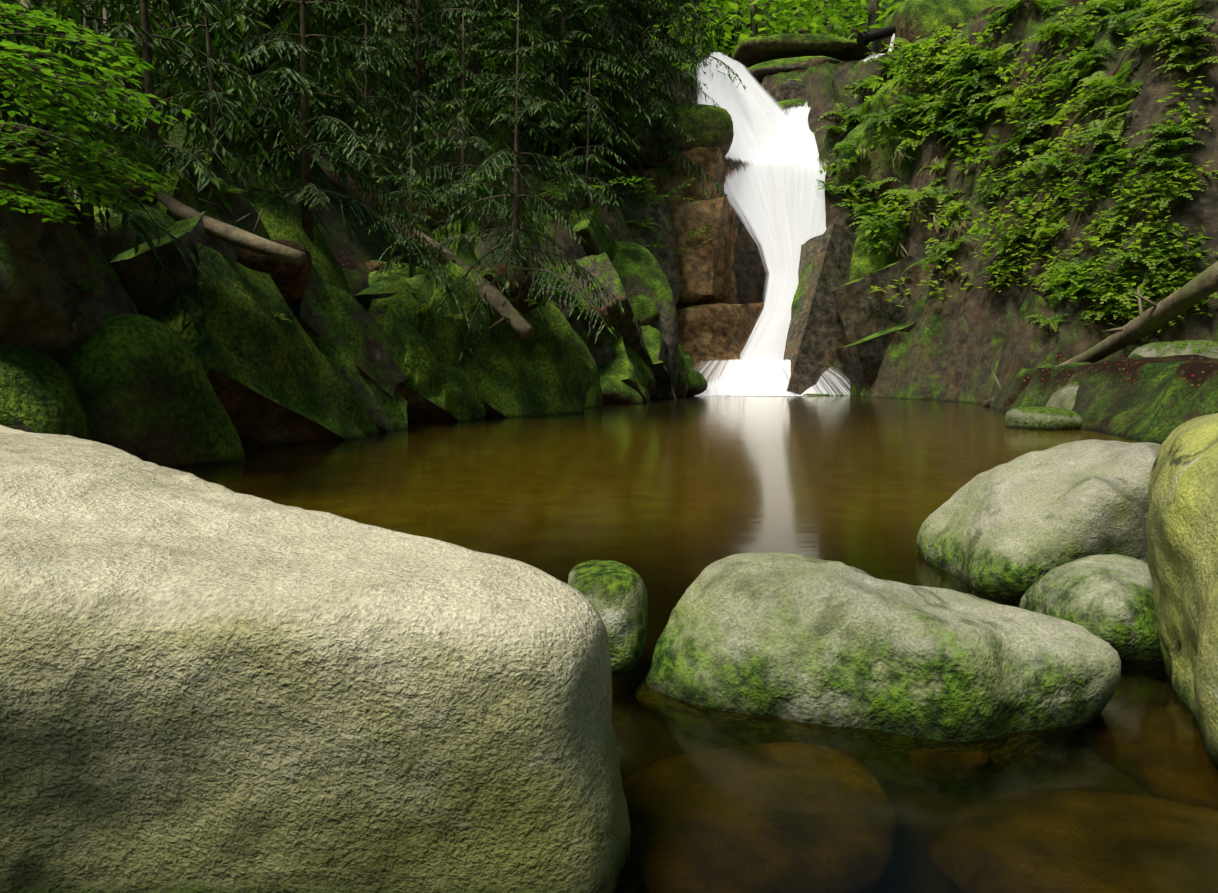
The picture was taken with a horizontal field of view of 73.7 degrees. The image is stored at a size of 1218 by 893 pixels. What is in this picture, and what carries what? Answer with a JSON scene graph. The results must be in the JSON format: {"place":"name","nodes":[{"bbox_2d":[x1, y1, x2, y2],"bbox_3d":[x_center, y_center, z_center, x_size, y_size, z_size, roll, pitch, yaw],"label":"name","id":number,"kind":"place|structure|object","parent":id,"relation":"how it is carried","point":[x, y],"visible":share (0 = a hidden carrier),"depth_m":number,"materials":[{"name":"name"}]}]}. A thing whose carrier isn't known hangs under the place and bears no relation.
{"place":"outdoors","nodes":[
{"label":"outdoors","id":0,"kind":"place"},
{"bbox_2d":[21,0,473,247],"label":"trunk","id":1,"kind":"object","parent":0,"point":[34,183],"depth_m":6.07,"materials":[{"name":"brown wood"}]},
{"bbox_2d":[0,0,1217,443],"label":"cliff","id":2,"kind":"structure","parent":0,"point":[968,340],"depth_m":21.58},
{"bbox_2d":[0,407,34,432],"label":"bank slab","id":3,"kind":"structure","parent":2,"relation":"on","point":[9,420],"depth_m":5.24,"materials":[{"name":"green stone"}]},
{"bbox_2d":[0,342,90,439],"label":"bank boulder","id":4,"kind":"object","parent":2,"relation":"on","point":[39,392],"visible":0.38,"depth_m":5.62,"materials":[{"name":"green plant"}]},
{"bbox_2d":[0,127,138,364],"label":"bank slab","id":5,"kind":"structure","parent":2,"relation":"on","point":[48,309],"depth_m":5.98,"materials":[{"name":"green stone"}]},
{"bbox_2d":[52,150,122,197],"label":"bank boulder","id":6,"kind":"object","parent":2,"relation":"on","point":[53,152],"visible":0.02,"depth_m":8.26,"materials":[{"name":"green stone"}]},
{"bbox_2d":[72,200,176,261],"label":"bank boulder","id":7,"kind":"object","parent":2,"relation":"on","point":[111,248],"visible":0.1,"depth_m":7.66,"materials":[{"name":"green stone"}]},
{"bbox_2d":[110,176,157,206],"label":"rock","id":8,"kind":"object","parent":2,"relation":"on","point":[147,201],"visible":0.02,"depth_m":8.14,"materials":[{"name":"green stone"}]},
{"bbox_2d":[61,314,244,467],"bbox_3d":[-4.117,-0.131,6.965,1.738,1.937,1.616,0,5,-2],"label":"bank boulder","id":9,"kind":"object","parent":2,"relation":"on","point":[145,388],"visible":0.48,"depth_m":6.38,"materials":[{"name":"green plant"}]},
{"bbox_2d":[141,157,220,220],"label":"bank slab","id":10,"kind":"structure","parent":2,"relation":"on","point":[182,194],"depth_m":8.66,"materials":[{"name":"green stone"}]},
{"bbox_2d":[109,210,296,445],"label":"bank slab","id":11,"kind":"structure","parent":2,"relation":"on","point":[131,269],"depth_m":7.51,"materials":[{"name":"stone"}]},
{"bbox_2d":[113,151,306,265],"bbox_3d":[-4.277,-2.542,8.390,3.044,1.515,0.561,2,6,25],"label":"fallen log","id":12,"kind":"object","parent":11,"relation":"on","point":[232,235],"visible":0.54,"depth_m":7.90,"materials":[{"name":"brown wood"}]},
{"bbox_2d":[154,243,379,446],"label":"bank slab","id":13,"kind":"structure","parent":2,"relation":"on","point":[265,370],"depth_m":8.24,"materials":[{"name":"green stone"}]},
{"bbox_2d":[231,240,311,304],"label":"rock","id":14,"kind":"object","parent":2,"relation":"on","point":[290,280],"visible":0.29,"depth_m":9.41,"materials":[{"name":"brown stone"}]},
{"bbox_2d":[193,158,387,412],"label":"bank slab","id":15,"kind":"structure","parent":2,"relation":"on","point":[243,206],"depth_m":10.04,"materials":[{"name":"green stone"}]},
{"bbox_2d":[238,187,348,292],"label":"rock","id":16,"kind":"object","parent":2,"relation":"on","point":[282,222],"visible":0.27,"depth_m":11.87,"materials":[{"name":"green stone"}]},
{"bbox_2d":[288,303,407,431],"bbox_3d":[-4.121,-0.565,10.884,2.198,2.721,3.018,3,6,34],"label":"rock","id":17,"kind":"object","parent":2,"relation":"on","point":[370,392],"depth_m":10.69,"materials":[{"name":"green stone"}]},
{"bbox_2d":[293,264,411,398],"bbox_3d":[-4.328,-1.261,11.571,2.468,2.752,2.678,2,6,24],"label":"rock","id":18,"kind":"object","parent":2,"relation":"on","point":[334,317],"depth_m":11.05,"materials":[{"name":"green stone"}]},
{"bbox_2d":[0,0,746,362],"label":"spruce","id":19,"kind":"object","parent":2,"relation":"on","point":[314,84],"depth_m":15.16,"materials":[{"name":"green plant"}]},
{"bbox_2d":[0,0,747,364],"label":"spruce foliage tips","id":20,"kind":"object","parent":2,"relation":"on","point":[68,10],"visible":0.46,"depth_m":14.97,"materials":[{"name":"green plant"}]},
{"bbox_2d":[365,261,393,271],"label":"rock","id":21,"kind":"object","parent":2,"relation":"on","point":[371,267],"visible":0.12,"depth_m":14.64,"materials":[{"name":"brown stone"}]},
{"bbox_2d":[369,269,393,283],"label":"bank boulder","id":22,"kind":"object","parent":2,"relation":"on","point":[380,279],"visible":0.04,"depth_m":14.40,"materials":[{"name":"green stone"}]},
{"bbox_2d":[366,280,425,330],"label":"bank slab","id":23,"kind":"structure","parent":2,"relation":"on","point":[404,304],"depth_m":13.50,"materials":[{"name":"green stone"}]},
{"bbox_2d":[354,260,444,309],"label":"bank slab","id":24,"kind":"structure","parent":2,"relation":"on","point":[421,289],"depth_m":14.04,"materials":[{"name":"green stone"}]},
{"bbox_2d":[395,340,447,412],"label":"bank slab","id":25,"kind":"structure","parent":2,"relation":"on","point":[420,388],"depth_m":12.34,"materials":[{"name":"green stone"}]},
{"bbox_2d":[405,203,450,227],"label":"rock","id":26,"kind":"object","parent":2,"relation":"on","point":[434,217],"visible":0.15,"depth_m":20.04,"materials":[{"name":"green stone"}]},
{"bbox_2d":[0,0,856,380],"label":"broadleaf","id":27,"kind":"object","parent":2,"relation":"on","point":[32,22],"depth_m":5.07,"materials":[{"name":"green plant"}]},
{"bbox_2d":[382,307,485,421],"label":"rock","id":28,"kind":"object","parent":2,"relation":"on","point":[464,401],"depth_m":13.21,"materials":[{"name":"green stone"}]},
{"bbox_2d":[432,216,482,243],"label":"bank boulder","id":29,"kind":"object","parent":2,"relation":"on","point":[472,222],"visible":0.08,"depth_m":19.23,"materials":[{"name":"green stone"}]},
{"bbox_2d":[425,232,549,329],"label":"rock","id":30,"kind":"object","parent":2,"relation":"on","point":[470,258],"depth_m":16.02,"materials":[{"name":"green stone"}]},
{"bbox_2d":[418,260,593,417],"bbox_3d":[-2.269,-1.289,15.392,2.241,4.182,4.934,5,7,42],"label":"rock","id":31,"kind":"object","parent":2,"relation":"on","point":[510,373],"depth_m":14.72,"materials":[{"name":"green stone"}]},
{"bbox_2d":[382,213,534,341],"bbox_3d":[-2.822,-3.216,15.068,3.922,2.620,0.945,5,7,45],"label":"fallen log","id":32,"kind":"object","parent":31,"relation":"on","point":[517,323],"visible":0.65,"depth_m":14.39,"materials":[{"name":"brown wood"}]},
{"bbox_2d":[470,264,543,314],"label":"rock","id":33,"kind":"object","parent":2,"relation":"on","point":[523,293],"visible":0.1,"depth_m":15.16,"materials":[{"name":"stone"}]},
{"bbox_2d":[474,222,546,304],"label":"bank slab","id":34,"kind":"structure","parent":2,"relation":"on","point":[479,253],"depth_m":16.59,"materials":[{"name":"green stone"}]},
{"bbox_2d":[473,221,575,318],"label":"rock","id":35,"kind":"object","parent":2,"relation":"on","point":[565,311],"depth_m":20.37,"materials":[{"name":"green stone"}]},
{"bbox_2d":[550,289,583,337],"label":"rock","id":36,"kind":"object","parent":2,"relation":"on","point":[575,324],"depth_m":21.00,"materials":[{"name":"green stone"}]},
{"bbox_2d":[541,297,602,407],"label":"bank boulder","id":37,"kind":"object","parent":2,"relation":"on","point":[559,325],"visible":0.12,"depth_m":18.59,"materials":[{"name":"green stone"}]},
{"bbox_2d":[574,330,588,348],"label":"bank slab","id":38,"kind":"structure","parent":2,"relation":"on","point":[582,338],"depth_m":21.14,"materials":[{"name":"green stone"}]},
{"bbox_2d":[583,326,597,348],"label":"bank boulder","id":39,"kind":"object","parent":2,"relation":"on","point":[586,338],"depth_m":21.58,"materials":[{"name":"green stone"}]},
{"bbox_2d":[569,203,617,262],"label":"bank slab","id":40,"kind":"structure","parent":2,"relation":"on","point":[597,240],"depth_m":24.66,"materials":[{"name":"green stone"}]},
{"bbox_2d":[579,304,608,331],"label":"rock","id":41,"kind":"object","parent":2,"relation":"on","point":[585,322],"visible":0.06,"depth_m":21.42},
{"bbox_2d":[541,252,652,365],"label":"rock","id":42,"kind":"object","parent":2,"relation":"on","point":[600,268],"depth_m":22.29,"materials":[{"name":"green stone"}]},
{"bbox_2d":[583,324,614,366],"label":"bank slab","id":43,"kind":"structure","parent":2,"relation":"on","point":[601,353],"depth_m":21.80,"materials":[{"name":"stone"}]},
{"bbox_2d":[16,0,1217,330],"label":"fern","id":44,"kind":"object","parent":2,"relation":"on","point":[1172,30],"depth_m":21.97,"materials":[{"name":"green plant"}]},
{"bbox_2d":[600,376,642,403],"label":"bank boulder","id":45,"kind":"object","parent":2,"relation":"on","point":[614,389],"visible":0.46,"depth_m":21.02,"materials":[{"name":"green plant"}]},
{"bbox_2d":[597,336,649,402],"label":"bank slab","id":46,"kind":"structure","parent":2,"relation":"on","point":[624,367],"depth_m":21.85,"materials":[{"name":"green stone"}]},
{"bbox_2d":[603,332,654,392],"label":"bank boulder","id":47,"kind":"object","parent":2,"relation":"on","point":[640,361],"visible":0.06,"depth_m":23.44,"materials":[{"name":"green stone"}]},
{"bbox_2d":[628,295,659,325],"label":"bank boulder","id":48,"kind":"object","parent":2,"relation":"on","point":[645,310],"visible":0.21,"depth_m":25.33,"materials":[{"name":"green stone"}]},
{"bbox_2d":[612,241,677,391],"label":"mossy rock","id":49,"kind":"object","parent":2,"relation":"on","point":[638,269],"depth_m":25.81,"materials":[{"name":"green stone"}]},
{"bbox_2d":[642,372,648,386],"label":"bank boulder","id":50,"kind":"object","parent":2,"relation":"on","point":[645,376],"visible":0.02,"depth_m":23.30,"materials":[{"name":"green plant"}]},
{"bbox_2d":[631,194,679,304],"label":"rock","id":51,"kind":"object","parent":2,"relation":"on","point":[667,258],"depth_m":29.48,"materials":[{"name":"stone"}]},
{"bbox_2d":[640,325,675,398],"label":"bank slab","id":52,"kind":"structure","parent":2,"relation":"on","point":[654,342],"depth_m":24.89,"materials":[{"name":"green stone"}]},
{"bbox_2d":[599,104,733,169],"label":"rock","id":53,"kind":"object","parent":2,"relation":"on","point":[705,125],"visible":0.4,"depth_m":31.05,"materials":[{"name":"green stone"}]},
{"bbox_2d":[674,362,687,397],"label":"bank boulder","id":54,"kind":"object","parent":2,"relation":"on","point":[681,389],"visible":0.29,"depth_m":26.59,"materials":[{"name":"green stone"}]},
{"bbox_2d":[678,341,684,354],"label":"bank boulder","id":55,"kind":"object","parent":2,"relation":"on","point":[680,346],"visible":0.02,"depth_m":30.33,"materials":[{"name":"green stone"}]},
{"bbox_2d":[678,347,688,375],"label":"bank boulder","id":56,"kind":"object","parent":2,"relation":"on","point":[683,364],"visible":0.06,"depth_m":27.34,"materials":[{"name":"green stone"}]},
{"bbox_2d":[631,147,738,219],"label":"rock","id":57,"kind":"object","parent":2,"relation":"on","point":[709,161],"depth_m":30.93,"materials":[{"name":"stone"}]},
{"bbox_2d":[686,369,707,395],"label":"bank boulder","id":58,"kind":"object","parent":2,"relation":"on","point":[697,382],"visible":0.29,"depth_m":28.80,"materials":[{"name":"green plant"}]},
{"bbox_2d":[671,197,738,307],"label":"rock","id":59,"kind":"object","parent":2,"relation":"on","point":[707,275],"depth_m":30.54,"materials":[{"name":"brown stone"}]},
{"bbox_2d":[676,302,763,382],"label":"rock","id":60,"kind":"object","parent":2,"relation":"on","point":[719,332],"depth_m":30.13,"materials":[{"name":"brown stone"}]},
{"bbox_2d":[696,52,806,163],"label":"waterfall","id":61,"kind":"structure","parent":2,"relation":"on","point":[756,114],"depth_m":33.58,"materials":[{"name":"white liquid"}]},
{"bbox_2d":[781,106,809,139],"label":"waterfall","id":62,"kind":"structure","parent":61,"relation":"attached to","point":[797,119],"depth_m":33.64,"materials":[{"name":"white liquid"}]},
{"bbox_2d":[726,99,806,237],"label":"rock","id":63,"kind":"object","parent":2,"relation":"on","point":[783,105],"depth_m":34.33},
{"bbox_2d":[747,56,842,80],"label":"rock","id":64,"kind":"object","parent":2,"relation":"on","point":[760,71],"visible":0.42,"depth_m":35.48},
{"bbox_2d":[733,33,873,68],"bbox_3d":[9.015,-18.171,37.761,6.414,0.658,3.880,0,5,-2],"label":"fallen log","id":65,"kind":"object","parent":2,"relation":"on","point":[750,52],"visible":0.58,"depth_m":36.32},
{"bbox_2d":[783,223,857,394],"bbox_3d":[9.007,-4.726,32.103,6.695,7.327,4.872,-1,5,-15],"label":"fallen rock","id":66,"kind":"object","parent":2,"relation":"on","point":[814,337],"visible":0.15,"depth_m":29.72,"materials":[{"name":"brown stone"}]},
{"bbox_2d":[723,146,827,359],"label":"waterfall","id":67,"kind":"structure","parent":66,"relation":"on","point":[776,196],"depth_m":31.91,"materials":[{"name":"white liquid"}]},
{"bbox_2d":[803,393,844,395],"bbox_3d":[7.554,-1.859,29.928,2.658,0.261,1.386,0,5,-2],"label":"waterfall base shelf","id":68,"kind":"object","parent":66,"relation":"on","point":[828,394],"depth_m":29.31,"materials":[{"name":"stone"}]},
{"bbox_2d":[802,54,883,159],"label":"waterfall","id":69,"kind":"structure","parent":2,"relation":"on","point":[808,140],"depth_m":33.29,"materials":[{"name":"white liquid"}]},
{"bbox_2d":[836,323,916,392],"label":"rock","id":70,"kind":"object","parent":2,"relation":"on","point":[861,360],"depth_m":27.65,"materials":[{"name":"stone"}]},
{"bbox_2d":[849,217,904,281],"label":"rock","id":71,"kind":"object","parent":2,"relation":"on","point":[863,264],"depth_m":29.44,"materials":[{"name":"green stone"}]},
{"bbox_2d":[833,248,927,345],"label":"rock","id":72,"kind":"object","parent":2,"relation":"on","point":[860,314],"depth_m":28.56,"materials":[{"name":"brown stone"}]},
{"bbox_2d":[838,103,922,214],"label":"rock","id":73,"kind":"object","parent":2,"relation":"on","point":[876,165],"depth_m":30.29,"materials":[{"name":"green stone"}]},
{"bbox_2d":[646,552,1120,741],"bbox_3d":[0.607,0.616,2.087,1.089,0.715,0.838,0,5,-2],"label":"boulder","id":74,"kind":"object","parent":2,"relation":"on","point":[804,638],"visible":0.65,"depth_m":1.79,"materials":[{"name":"stone"}]},
{"bbox_2d":[859,60,953,122],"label":"rock","id":75,"kind":"object","parent":2,"relation":"on","point":[871,107],"visible":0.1,"depth_m":30.39,"materials":[{"name":"green stone"}]},
{"bbox_2d":[854,142,967,257],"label":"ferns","id":76,"kind":"object","parent":2,"relation":"on","point":[957,227],"visible":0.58,"depth_m":28.40,"materials":[{"name":"green plant"}]},
{"bbox_2d":[883,0,1010,51],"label":"bank","id":77,"kind":"structure","parent":2,"relation":"on","point":[911,20],"depth_m":33.91,"materials":[{"name":"green plant"}]},
{"bbox_2d":[857,25,895,46],"bbox_3d":[12.588,-18.251,35.574,3.604,1.676,0.574,-1,5,-12],"label":"log","id":78,"kind":"object","parent":77,"relation":"attached to","point":[865,38],"visible":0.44,"depth_m":35.26,"materials":[{"name":"black wood"}]},
{"bbox_2d":[888,33,894,50],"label":"waterfall","id":79,"kind":"structure","parent":77,"relation":"attached to","point":[892,39],"depth_m":35.31,"materials":[{"name":"white liquid"}]},
{"bbox_2d":[1010,149,1014,162],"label":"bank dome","id":80,"kind":"structure","parent":2,"relation":"on","point":[1012,154],"depth_m":25.24,"materials":[{"name":"green plant"}]},
{"bbox_2d":[818,0,1217,332],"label":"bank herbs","id":81,"kind":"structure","parent":2,"relation":"on","point":[873,85],"depth_m":21.74,"materials":[{"name":"green plant"}]},
{"bbox_2d":[916,439,1160,596],"bbox_3d":[1.748,0.473,3.141,0.925,1.010,0.888,0,5,-2],"label":"boulder","id":82,"kind":"object","parent":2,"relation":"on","point":[1019,526],"visible":0.5,"depth_m":2.86,"materials":[{"name":"stone"}]},
{"bbox_2d":[1019,554,1162,659],"bbox_3d":[1.513,0.602,2.417,0.475,0.548,0.509,0,5,-2],"label":"boulder","id":83,"kind":"object","parent":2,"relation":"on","point":[1109,599],"visible":0.27,"depth_m":2.25,"materials":[{"name":"stone"}]},
{"bbox_2d":[982,261,1217,406],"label":"fallen log","id":84,"kind":"object","parent":2,"relation":"on","point":[1181,300],"visible":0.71,"depth_m":14.28,"materials":[{"name":"brown wood"}]},
{"bbox_2d":[465,0,904,71],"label":"foliage","id":85,"kind":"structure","parent":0,"point":[781,21],"depth_m":46.52,"materials":[{"name":"green plant"}]},
{"bbox_2d":[171,395,1217,892],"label":"pool water","id":86,"kind":"structure","parent":0,"point":[669,501],"depth_m":2.25,"materials":[{"name":"brown liquid"}]},
{"bbox_2d":[0,424,630,892],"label":"boulder","id":87,"kind":"object","parent":86,"relation":"in","point":[210,688],"visible":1,"depth_m":1.12,"materials":[{"name":"stone"}]},
{"bbox_2d":[568,560,647,676],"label":"rock","id":88,"kind":"object","parent":86,"relation":"on","point":[614,593],"visible":0.73,"depth_m":2.02,"materials":[{"name":"green stone"}]},
{"bbox_2d":[683,355,695,370],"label":"bank boulder","id":89,"kind":"object","parent":86,"relation":"in","point":[688,360],"depth_m":29.68,"materials":[{"name":"green stone"}]},
{"bbox_2d":[695,380,728,395],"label":"waterfall","id":90,"kind":"structure","parent":86,"relation":"on","point":[706,390],"depth_m":29.62,"materials":[{"name":"white liquid"}]},
{"bbox_2d":[691,359,849,395],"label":"waterfall","id":91,"kind":"structure","parent":86,"relation":"on","point":[754,377],"depth_m":29.39,"materials":[{"name":"white liquid"}]},
{"bbox_2d":[734,395,812,395],"bbox_3d":[6.177,-1.814,28.969,5.334,0.001,2.600,0,5,-2],"label":"waterfall foam","id":92,"kind":"object","parent":86,"relation":"on","point":[772,395],"visible":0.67,"depth_m":29.18,"materials":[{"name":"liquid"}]},
{"bbox_2d":[1005,406,1082,429],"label":"shore boulder","id":93,"kind":"object","parent":86,"relation":"in","point":[1046,418],"visible":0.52,"depth_m":11.31,"materials":[{"name":"green stone"}]},
{"bbox_2d":[1046,382,1078,409],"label":"shore boulder","id":94,"kind":"object","parent":86,"relation":"in","point":[1064,397],"visible":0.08,"depth_m":12.32,"materials":[{"name":"grey stone"}]},
{"bbox_2d":[1129,340,1217,357],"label":"shore boulder","id":95,"kind":"object","parent":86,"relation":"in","point":[1207,348],"visible":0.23,"depth_m":13.34,"materials":[{"name":"stone"}]},
{"bbox_2d":[1146,413,1217,764],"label":"boulder","id":96,"kind":"object","parent":86,"relation":"in","point":[1182,532],"visible":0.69,"depth_m":1.88,"materials":[{"name":"green stone"}]},
{"bbox_2d":[769,79,806,101],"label":"split rock","id":97,"kind":"object","parent":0,"point":[786,89],"visible":0.25,"depth_m":34.45,"materials":[{"name":"stone"}]}
]}

